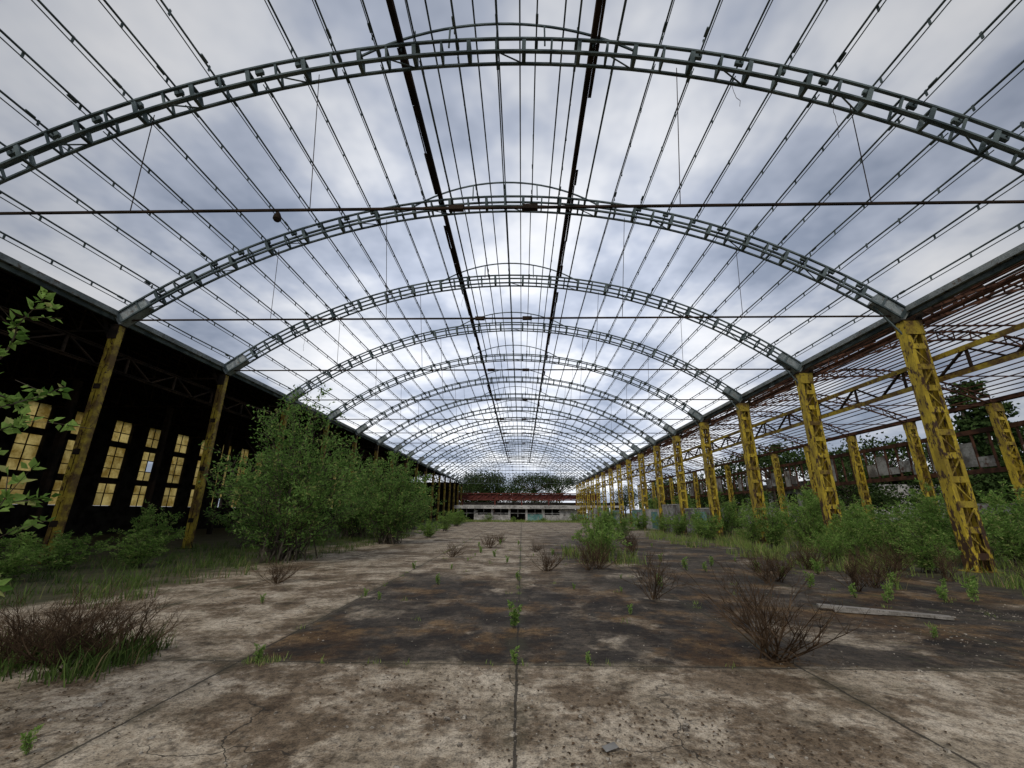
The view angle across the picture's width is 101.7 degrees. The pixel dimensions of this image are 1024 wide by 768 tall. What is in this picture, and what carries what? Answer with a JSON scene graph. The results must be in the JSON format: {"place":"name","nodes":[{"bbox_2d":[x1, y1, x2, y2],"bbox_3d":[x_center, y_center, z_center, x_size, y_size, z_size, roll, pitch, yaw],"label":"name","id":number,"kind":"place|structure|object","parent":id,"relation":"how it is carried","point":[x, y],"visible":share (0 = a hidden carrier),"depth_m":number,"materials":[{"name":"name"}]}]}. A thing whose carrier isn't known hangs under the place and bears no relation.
{"place":"outdoors","nodes":[
{"label":"outdoors","id":0,"kind":"place"},
{"bbox_2d":[0,520,468,688],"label":"grass","id":1,"kind":"structure","parent":0,"point":[84,667],"depth_m":8.96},
{"bbox_2d":[0,518,1023,767],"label":"concrete floor","id":2,"kind":"structure","parent":0,"point":[460,606],"depth_m":4.73,"materials":[{"name":"concrete"}]},
{"bbox_2d":[20,723,44,755],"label":"weed","id":3,"kind":"object","parent":2,"relation":"on","point":[27,742],"visible":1,"depth_m":3.05,"materials":[{"name":"green plant"}]},
{"bbox_2d":[0,524,71,580],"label":"shrub","id":4,"kind":"object","parent":2,"relation":"on","point":[14,560],"visible":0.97,"depth_m":10.14,"materials":[{"name":"green plant"}]},
{"bbox_2d":[0,287,90,596],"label":"young tree","id":5,"kind":"object","parent":2,"relation":"on","point":[21,420],"visible":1,"depth_m":3.51,"materials":[{"name":"green plant"}]},
{"bbox_2d":[5,530,114,570],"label":"shrub","id":6,"kind":"object","parent":2,"relation":"on","point":[62,548],"visible":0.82,"depth_m":12.42,"materials":[{"name":"green plant"}]},
{"bbox_2d":[0,585,127,671],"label":"dry shrub","id":7,"kind":"object","parent":2,"relation":"on","point":[2,627],"visible":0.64,"depth_m":4.78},
{"bbox_2d":[0,573,146,671],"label":"dry shrub","id":8,"kind":"object","parent":2,"relation":"on","point":[90,630],"visible":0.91,"depth_m":4.63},
{"bbox_2d":[0,581,185,658],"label":"dry shrub","id":9,"kind":"object","parent":2,"relation":"on","point":[47,619],"visible":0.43,"depth_m":5.08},
{"bbox_2d":[33,582,193,664],"bbox_3d":[-4.781,2.899,5.114,1.539,0.871,1.218,11,-20,-30],"label":"dry shrub","id":10,"kind":"object","parent":2,"relation":"on","point":[132,626],"visible":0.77,"depth_m":5.01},
{"bbox_2d":[109,528,169,568],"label":"shrub","id":11,"kind":"object","parent":2,"relation":"on","point":[132,556],"visible":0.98,"depth_m":12.78,"materials":[{"name":"green plant"}]},
{"bbox_2d":[105,499,185,552],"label":"shrub","id":12,"kind":"object","parent":2,"relation":"on","point":[146,522],"visible":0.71,"depth_m":16.17,"materials":[{"name":"green plant"}]},
{"bbox_2d":[0,268,459,547],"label":"covered side hall","id":13,"kind":"structure","parent":2,"relation":"on","point":[139,425],"depth_m":29.97,"materials":[{"name":"metal"}]},
{"bbox_2d":[254,643,265,661],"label":"weed","id":14,"kind":"object","parent":2,"relation":"on","point":[259,654],"visible":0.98,"depth_m":4.89,"materials":[{"name":"green plant"}]},
{"bbox_2d":[203,447,321,547],"bbox_3d":[-11.962,5.531,21.187,5.466,5.179,5.754,-3,-17,9],"label":"willow bush","id":15,"kind":"object","parent":2,"relation":"on","point":[223,519],"visible":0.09,"depth_m":19.86,"materials":[{"name":"green plant"}]},
{"bbox_2d":[253,554,308,583],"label":"dry shrub","id":16,"kind":"object","parent":2,"relation":"on","point":[277,577],"visible":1,"depth_m":10.31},
{"bbox_2d":[198,383,377,563],"bbox_3d":[-8.380,3.040,15.861,6.074,6.862,6.394,0,-17,1],"label":"willow bush","id":17,"kind":"object","parent":2,"relation":"on","point":[291,501],"visible":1,"depth_m":15.09,"materials":[{"name":"green plant"}]},
{"bbox_2d":[320,455,396,538],"bbox_3d":[-10.190,7.279,27.778,5.364,5.743,5.988,-15,-23,41],"label":"willow bush","id":18,"kind":"object","parent":2,"relation":"on","point":[353,527],"visible":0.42,"depth_m":26.91,"materials":[{"name":"green plant"}]},
{"bbox_2d":[340,449,442,544],"bbox_3d":[-6.862,6.137,23.750,5.443,5.593,4.876,-11,-20,32],"label":"willow bush","id":19,"kind":"object","parent":2,"relation":"on","point":[389,519],"visible":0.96,"depth_m":23.14,"materials":[{"name":"green plant"}]},
{"bbox_2d":[372,468,431,532],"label":"willow bush","id":20,"kind":"object","parent":2,"relation":"on","point":[423,501],"visible":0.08,"depth_m":33.11,"materials":[{"name":"green plant"}]},
{"bbox_2d":[401,487,443,529],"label":"willow bush","id":21,"kind":"object","parent":2,"relation":"on","point":[424,516],"visible":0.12,"depth_m":42.31,"materials":[{"name":"green plant"}]},
{"bbox_2d":[414,519,443,537],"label":"shrub","id":22,"kind":"object","parent":2,"relation":"on","point":[427,532],"visible":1,"depth_m":28.74,"materials":[{"name":"green plant"}]},
{"bbox_2d":[436,511,455,530],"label":"shrub","id":23,"kind":"object","parent":2,"relation":"on","point":[445,525],"visible":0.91,"depth_m":38.15,"materials":[{"name":"green plant"}]},
{"bbox_2d":[439,542,466,556],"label":"dry shrub","id":24,"kind":"object","parent":2,"relation":"on","point":[454,552],"visible":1,"depth_m":16.29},
{"bbox_2d":[444,507,469,525],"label":"shrub","id":25,"kind":"object","parent":2,"relation":"on","point":[461,514],"visible":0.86,"depth_m":51.49,"materials":[{"name":"green plant"}]},
{"bbox_2d":[0,595,995,767],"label":"leaf litter","id":26,"kind":"object","parent":2,"relation":"on","point":[546,747],"visible":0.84,"depth_m":3.56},
{"bbox_2d":[0,564,1022,767],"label":"rubble debris","id":27,"kind":"object","parent":2,"relation":"on","point":[683,726],"visible":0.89,"depth_m":3.54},
{"bbox_2d":[0,0,1023,572],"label":"steel arch hall","id":28,"kind":"structure","parent":2,"relation":"on","point":[972,542],"depth_m":15.76,"materials":[{"name":"yellow paint"}]},
{"bbox_2d":[506,599,521,628],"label":"weed","id":29,"kind":"object","parent":2,"relation":"on","point":[514,615],"visible":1,"depth_m":6.40,"materials":[{"name":"green plant"}]},
{"bbox_2d":[454,505,579,521],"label":"white loading shelter","id":30,"kind":"object","parent":2,"relation":"on","point":[520,513],"visible":0.81,"depth_m":80.19,"materials":[{"name":"concrete"}]},
{"bbox_2d":[458,493,596,509],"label":"rusty gantry","id":31,"kind":"object","parent":2,"relation":"on","point":[498,496],"visible":0.67,"depth_m":109.08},
{"bbox_2d":[458,502,624,517],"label":"concrete building","id":32,"kind":"structure","parent":2,"relation":"on","point":[529,504],"depth_m":121.39,"materials":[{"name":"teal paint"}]},
{"bbox_2d":[526,546,571,570],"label":"dry shrub","id":33,"kind":"object","parent":2,"relation":"on","point":[549,561],"visible":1,"depth_m":12.69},
{"bbox_2d":[565,535,605,570],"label":"dry shrub","id":34,"kind":"object","parent":2,"relation":"on","point":[585,557],"visible":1,"depth_m":12.97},
{"bbox_2d":[576,537,623,568],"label":"dry shrub","id":35,"kind":"object","parent":2,"relation":"on","point":[602,559],"visible":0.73,"depth_m":13.25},
{"bbox_2d":[571,502,631,557],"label":"shrub","id":36,"kind":"object","parent":2,"relation":"on","point":[602,529],"visible":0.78,"depth_m":15.74,"materials":[{"name":"green plant"}]},
{"bbox_2d":[585,521,624,554],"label":"shrub","id":37,"kind":"object","parent":2,"relation":"on","point":[596,528],"visible":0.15,"depth_m":17.71,"materials":[{"name":"green plant"}]},
{"bbox_2d":[602,742,617,751],"bbox_3d":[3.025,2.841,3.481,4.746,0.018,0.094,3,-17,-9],"label":"paper scrap","id":38,"kind":"object","parent":2,"relation":"on","point":[609,746],"visible":1,"depth_m":3.13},
{"bbox_2d":[608,512,637,538],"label":"shrub","id":39,"kind":"object","parent":2,"relation":"on","point":[623,528],"visible":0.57,"depth_m":28.09,"materials":[{"name":"green plant"}]},
{"bbox_2d":[613,527,639,555],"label":"dry shrub","id":40,"kind":"object","parent":2,"relation":"on","point":[630,546],"visible":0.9,"depth_m":17.12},
{"bbox_2d":[628,512,656,529],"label":"shrub","id":41,"kind":"object","parent":2,"relation":"on","point":[643,523],"visible":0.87,"depth_m":43.98,"materials":[{"name":"green plant"}]},
{"bbox_2d":[638,493,662,508],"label":"shrub","id":42,"kind":"object","parent":2,"relation":"on","point":[652,502],"visible":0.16,"depth_m":57.43,"materials":[{"name":"green plant"}]},
{"bbox_2d":[589,504,714,535],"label":"parapet wall","id":43,"kind":"structure","parent":2,"relation":"on","point":[673,509],"depth_m":40.83,"materials":[{"name":"concrete"}]},
{"bbox_2d":[618,545,692,599],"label":"dry shrub","id":44,"kind":"object","parent":2,"relation":"on","point":[655,591],"visible":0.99,"depth_m":8.58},
{"bbox_2d":[650,513,672,531],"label":"shrub","id":45,"kind":"object","parent":2,"relation":"on","point":[659,521],"visible":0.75,"depth_m":38.52,"materials":[{"name":"green plant"}]},
{"bbox_2d":[661,511,692,534],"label":"shrub","id":46,"kind":"object","parent":2,"relation":"on","point":[675,523],"visible":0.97,"depth_m":33.70,"materials":[{"name":"green plant"}]},
{"bbox_2d":[687,506,707,536],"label":"shrub","id":47,"kind":"object","parent":2,"relation":"on","point":[697,516],"visible":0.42,"depth_m":30.99,"materials":[{"name":"green plant"}]},
{"bbox_2d":[690,512,723,539],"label":"shrub","id":48,"kind":"object","parent":2,"relation":"on","point":[708,532],"visible":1,"depth_m":27.42,"materials":[{"name":"green plant"}]},
{"bbox_2d":[704,489,745,534],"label":"shrub","id":49,"kind":"object","parent":2,"relation":"on","point":[727,523],"visible":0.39,"depth_m":33.49,"materials":[{"name":"green plant"}]},
{"bbox_2d":[721,499,750,528],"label":"shrub","id":50,"kind":"object","parent":2,"relation":"on","point":[737,517],"visible":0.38,"depth_m":46.66,"materials":[{"name":"green plant"}]},
{"bbox_2d":[734,509,765,543],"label":"shrub","id":51,"kind":"object","parent":2,"relation":"on","point":[753,534],"visible":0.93,"depth_m":24.21,"materials":[{"name":"green plant"}]},
{"bbox_2d":[733,545,783,582],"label":"dry shrub","id":52,"kind":"object","parent":2,"relation":"on","point":[765,580],"visible":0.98,"depth_m":10.78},
{"bbox_2d":[741,491,782,531],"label":"shrub","id":53,"kind":"object","parent":2,"relation":"on","point":[765,498],"visible":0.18,"depth_m":27.33,"materials":[{"name":"green plant"}]},
{"bbox_2d":[747,500,793,548],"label":"shrub","id":54,"kind":"object","parent":2,"relation":"on","point":[772,538],"visible":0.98,"depth_m":21.30,"materials":[{"name":"green plant"}]},
{"bbox_2d":[743,548,803,581],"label":"dry shrub","id":55,"kind":"object","parent":2,"relation":"on","point":[784,571],"visible":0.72,"depth_m":10.89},
{"bbox_2d":[678,561,875,665],"bbox_3d":[3.097,2.904,5.477,1.888,1.167,2.490,-4,-18,13],"label":"dry shrub","id":56,"kind":"object","parent":2,"relation":"on","point":[763,641],"visible":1,"depth_m":5.06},
{"bbox_2d":[770,489,825,547],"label":"shrub","id":57,"kind":"object","parent":2,"relation":"on","point":[808,528],"visible":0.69,"depth_m":21.93,"materials":[{"name":"green plant"}]},
{"bbox_2d":[776,483,819,537],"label":"shrub","id":58,"kind":"object","parent":2,"relation":"on","point":[804,499],"visible":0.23,"depth_m":31.60,"materials":[{"name":"green plant"}]},
{"bbox_2d":[581,260,1023,541],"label":"open side hall","id":59,"kind":"structure","parent":2,"relation":"on","point":[1001,426],"depth_m":28.90,"materials":[{"name":"yellow metal"}]},
{"bbox_2d":[776,537,834,569],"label":"dry shrub","id":60,"kind":"object","parent":2,"relation":"on","point":[807,559],"visible":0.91,"depth_m":13.23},
{"bbox_2d":[790,487,850,540],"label":"shrub","id":61,"kind":"object","parent":2,"relation":"on","point":[815,496],"visible":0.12,"depth_m":26.59,"materials":[{"name":"green plant"}]},
{"bbox_2d":[801,530,857,563],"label":"shrub","id":62,"kind":"object","parent":2,"relation":"on","point":[829,545],"visible":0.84,"depth_m":15.08,"materials":[{"name":"green plant"}]},
{"bbox_2d":[811,520,870,555],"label":"shrub","id":63,"kind":"object","parent":2,"relation":"on","point":[832,529],"visible":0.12,"depth_m":17.98,"materials":[{"name":"green plant"}]},
{"bbox_2d":[810,544,875,591],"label":"dry shrub","id":64,"kind":"object","parent":2,"relation":"on","point":[852,575],"visible":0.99,"depth_m":9.53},
{"bbox_2d":[839,494,873,520],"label":"shrub","id":65,"kind":"object","parent":2,"relation":"on","point":[863,510],"visible":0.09,"depth_m":33.38,"materials":[{"name":"green plant"}]},
{"bbox_2d":[819,505,894,558],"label":"shrub","id":66,"kind":"object","parent":2,"relation":"on","point":[837,528],"visible":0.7,"depth_m":15.99,"materials":[{"name":"green plant"}]},
{"bbox_2d":[841,499,884,552],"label":"shrub","id":67,"kind":"object","parent":2,"relation":"on","point":[858,512],"visible":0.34,"depth_m":18.98,"materials":[{"name":"green plant"}]},
{"bbox_2d":[837,551,913,587],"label":"dry shrub","id":68,"kind":"object","parent":2,"relation":"on","point":[877,576],"visible":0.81,"depth_m":10.13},
{"bbox_2d":[834,546,924,577],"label":"dry shrub","id":69,"kind":"object","parent":2,"relation":"on","point":[895,565],"visible":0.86,"depth_m":11.69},
{"bbox_2d":[816,603,953,619],"bbox_3d":[6.533,4.018,7.354,1.886,0.085,0.260,-7,-18,22],"label":"wooden plank","id":70,"kind":"object","parent":2,"relation":"on","point":[851,609],"visible":1,"depth_m":7.35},
{"bbox_2d":[859,532,912,570],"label":"dry shrub","id":71,"kind":"object","parent":2,"relation":"on","point":[887,553],"visible":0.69,"depth_m":13.34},
{"bbox_2d":[881,582,894,600],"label":"weed","id":72,"kind":"object","parent":2,"relation":"on","point":[888,591],"visible":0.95,"depth_m":8.62,"materials":[{"name":"green plant"}]},
{"bbox_2d":[860,503,922,548],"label":"shrub","id":73,"kind":"object","parent":2,"relation":"on","point":[875,515],"visible":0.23,"depth_m":20.32,"materials":[{"name":"green plant"}]},
{"bbox_2d":[873,505,914,559],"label":"shrub","id":74,"kind":"object","parent":2,"relation":"on","point":[891,527],"visible":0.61,"depth_m":15.94,"materials":[{"name":"green plant"}]},
{"bbox_2d":[888,520,962,573],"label":"shrub","id":75,"kind":"object","parent":2,"relation":"on","point":[924,562],"visible":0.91,"depth_m":12.66,"materials":[{"name":"green plant"}]},
{"bbox_2d":[879,486,988,556],"bbox_3d":[17.104,5.693,17.269,2.683,2.844,3.375,-3,-17,9],"label":"shrub","id":76,"kind":"object","parent":2,"relation":"on","point":[930,519],"visible":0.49,"depth_m":16.99,"materials":[{"name":"green plant"}]},
{"bbox_2d":[894,477,980,544],"bbox_3d":[25.419,7.593,25.119,3.472,3.911,4.368,7,-18,-21],"label":"shrub","id":77,"kind":"object","parent":2,"relation":"on","point":[912,492],"visible":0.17,"depth_m":25.58,"materials":[{"name":"green plant"}]},
{"bbox_2d":[935,585,947,601],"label":"weed","id":78,"kind":"object","parent":2,"relation":"on","point":[939,592],"visible":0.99,"depth_m":8.53,"materials":[{"name":"green plant"}]},
{"bbox_2d":[928,540,987,581],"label":"dry shrub","id":79,"kind":"object","parent":2,"relation":"on","point":[942,568],"visible":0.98,"depth_m":11.21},
{"bbox_2d":[960,580,980,601],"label":"weed","id":80,"kind":"object","parent":2,"relation":"on","point":[971,590],"visible":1,"depth_m":8.51,"materials":[{"name":"green plant"}]},
{"bbox_2d":[922,496,1023,568],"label":"shrub","id":81,"kind":"object","parent":2,"relation":"on","point":[989,519],"visible":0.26,"depth_m":13.92,"materials":[{"name":"green plant"}]},
{"bbox_2d":[975,478,1023,546],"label":"shrub","id":82,"kind":"object","parent":2,"relation":"on","point":[998,508],"visible":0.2,"depth_m":19.41,"materials":[{"name":"green plant"}]},
{"bbox_2d":[983,510,1023,565],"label":"shrub","id":83,"kind":"object","parent":2,"relation":"on","point":[1012,535],"visible":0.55,"depth_m":14.79,"materials":[{"name":"green plant"}]},
{"bbox_2d":[1002,485,1023,527],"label":"shrub","id":84,"kind":"object","parent":2,"relation":"on","point":[1020,520],"visible":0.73,"depth_m":16.90,"materials":[{"name":"green plant"}]},
{"bbox_2d":[0,0,1023,512],"label":"sky","id":85,"kind":"structure","parent":0,"point":[232,35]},
{"bbox_2d":[446,519,594,522],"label":"grass","id":86,"kind":"structure","parent":0,"point":[529,520],"depth_m":74.28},
{"bbox_2d":[242,545,998,668],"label":"grass","id":87,"kind":"structure","parent":0,"point":[262,660],"depth_m":4.97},
{"bbox_2d":[558,519,1023,596],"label":"grass","id":88,"kind":"structure","parent":0,"point":[721,541],"depth_m":16.50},
{"bbox_2d":[987,401,1023,461],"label":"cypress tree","id":89,"kind":"object","parent":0,"point":[1008,406],"visible":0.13,"depth_m":41.97,"materials":[{"name":"green plant"}]},
{"label":"ground","id":90,"kind":"structure","parent":0,"visible":0},
{"bbox_2d":[458,473,492,501],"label":"broadleaf tree","id":91,"kind":"object","parent":90,"relation":"on","point":[472,489],"visible":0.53,"depth_m":126.63,"materials":[{"name":"green plant"}]},
{"bbox_2d":[451,469,514,489],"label":"stone pine","id":92,"kind":"object","parent":90,"relation":"on","point":[492,476],"visible":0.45,"depth_m":134.97,"materials":[{"name":"green plant"}]},
{"bbox_2d":[469,474,511,501],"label":"broadleaf tree","id":93,"kind":"object","parent":90,"relation":"on","point":[499,489],"visible":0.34,"depth_m":130.82,"materials":[{"name":"green plant"}]},
{"bbox_2d":[507,470,568,492],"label":"stone pine","id":94,"kind":"object","parent":90,"relation":"on","point":[532,478],"visible":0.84,"depth_m":134.35,"materials":[{"name":"green plant"}]},
{"bbox_2d":[534,485,566,502],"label":"broadleaf tree","id":95,"kind":"object","parent":90,"relation":"on","point":[549,489],"visible":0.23,"depth_m":131.78,"materials":[{"name":"green plant"}]},
{"bbox_2d":[537,474,588,501],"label":"stone pine","id":96,"kind":"object","parent":90,"relation":"on","point":[565,486],"visible":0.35,"depth_m":143.92,"materials":[{"name":"green plant"}]},
{"bbox_2d":[607,485,639,516],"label":"broadleaf tree","id":97,"kind":"object","parent":90,"relation":"on","point":[625,500],"visible":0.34,"depth_m":128.72,"materials":[{"name":"green plant"}]},
{"bbox_2d":[635,473,678,508],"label":"broadleaf tree","id":98,"kind":"object","parent":90,"relation":"on","point":[664,483],"visible":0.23,"depth_m":99.44,"materials":[{"name":"green plant"}]},
{"bbox_2d":[669,470,725,508],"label":"broadleaf tree","id":99,"kind":"object","parent":90,"relation":"on","point":[703,504],"visible":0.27,"depth_m":85.46,"materials":[{"name":"green plant"}]},
{"bbox_2d":[692,460,773,510],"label":"broadleaf tree","id":100,"kind":"object","parent":90,"relation":"on","point":[739,497],"visible":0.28,"depth_m":69.52,"materials":[{"name":"green plant"}]},
{"bbox_2d":[714,438,807,522],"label":"stone pine","id":101,"kind":"object","parent":90,"relation":"on","point":[766,461],"visible":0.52,"depth_m":58.74,"materials":[{"name":"green plant"}]},
{"bbox_2d":[767,443,791,508],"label":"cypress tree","id":102,"kind":"object","parent":90,"relation":"on","point":[783,479],"visible":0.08,"depth_m":72.22,"materials":[{"name":"green plant"}]},
{"bbox_2d":[677,472,946,523],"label":"grey warehouse","id":103,"kind":"structure","parent":90,"relation":"on","point":[798,491],"depth_m":65.83,"materials":[{"name":"concrete"}]},
{"bbox_2d":[789,447,872,479],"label":"stone pine","id":104,"kind":"object","parent":90,"relation":"on","point":[800,475],"visible":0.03,"depth_m":85.41,"materials":[{"name":"green plant"}]},
{"bbox_2d":[801,453,906,512],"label":"broadleaf tree","id":105,"kind":"object","parent":90,"relation":"on","point":[842,491],"visible":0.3,"depth_m":44.58,"materials":[{"name":"green plant"}]},
{"bbox_2d":[803,431,930,483],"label":"stone pine","id":106,"kind":"object","parent":90,"relation":"on","point":[902,456],"visible":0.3,"depth_m":58.75,"materials":[{"name":"green plant"}]},
{"bbox_2d":[833,453,911,512],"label":"broadleaf tree","id":107,"kind":"object","parent":90,"relation":"on","point":[891,488],"visible":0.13,"depth_m":49.85,"materials":[{"name":"green plant"}]},
{"bbox_2d":[895,458,1008,513],"bbox_3d":[35.986,9.041,33.867,6.880,6.367,7.377,-14,-22,38],"label":"broadleaf tree","id":108,"kind":"object","parent":90,"relation":"on","point":[974,488],"visible":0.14,"depth_m":33.37,"materials":[{"name":"green plant"}]},
{"bbox_2d":[945,391,1016,502],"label":"cypress tree","id":109,"kind":"object","parent":90,"relation":"on","point":[965,423],"visible":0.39,"depth_m":40.91,"materials":[{"name":"green plant"}]},
{"bbox_2d":[948,377,1014,501],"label":"cypress tree","id":110,"kind":"object","parent":90,"relation":"on","point":[981,412],"visible":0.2,"depth_m":42.48,"materials":[{"name":"green plant"}]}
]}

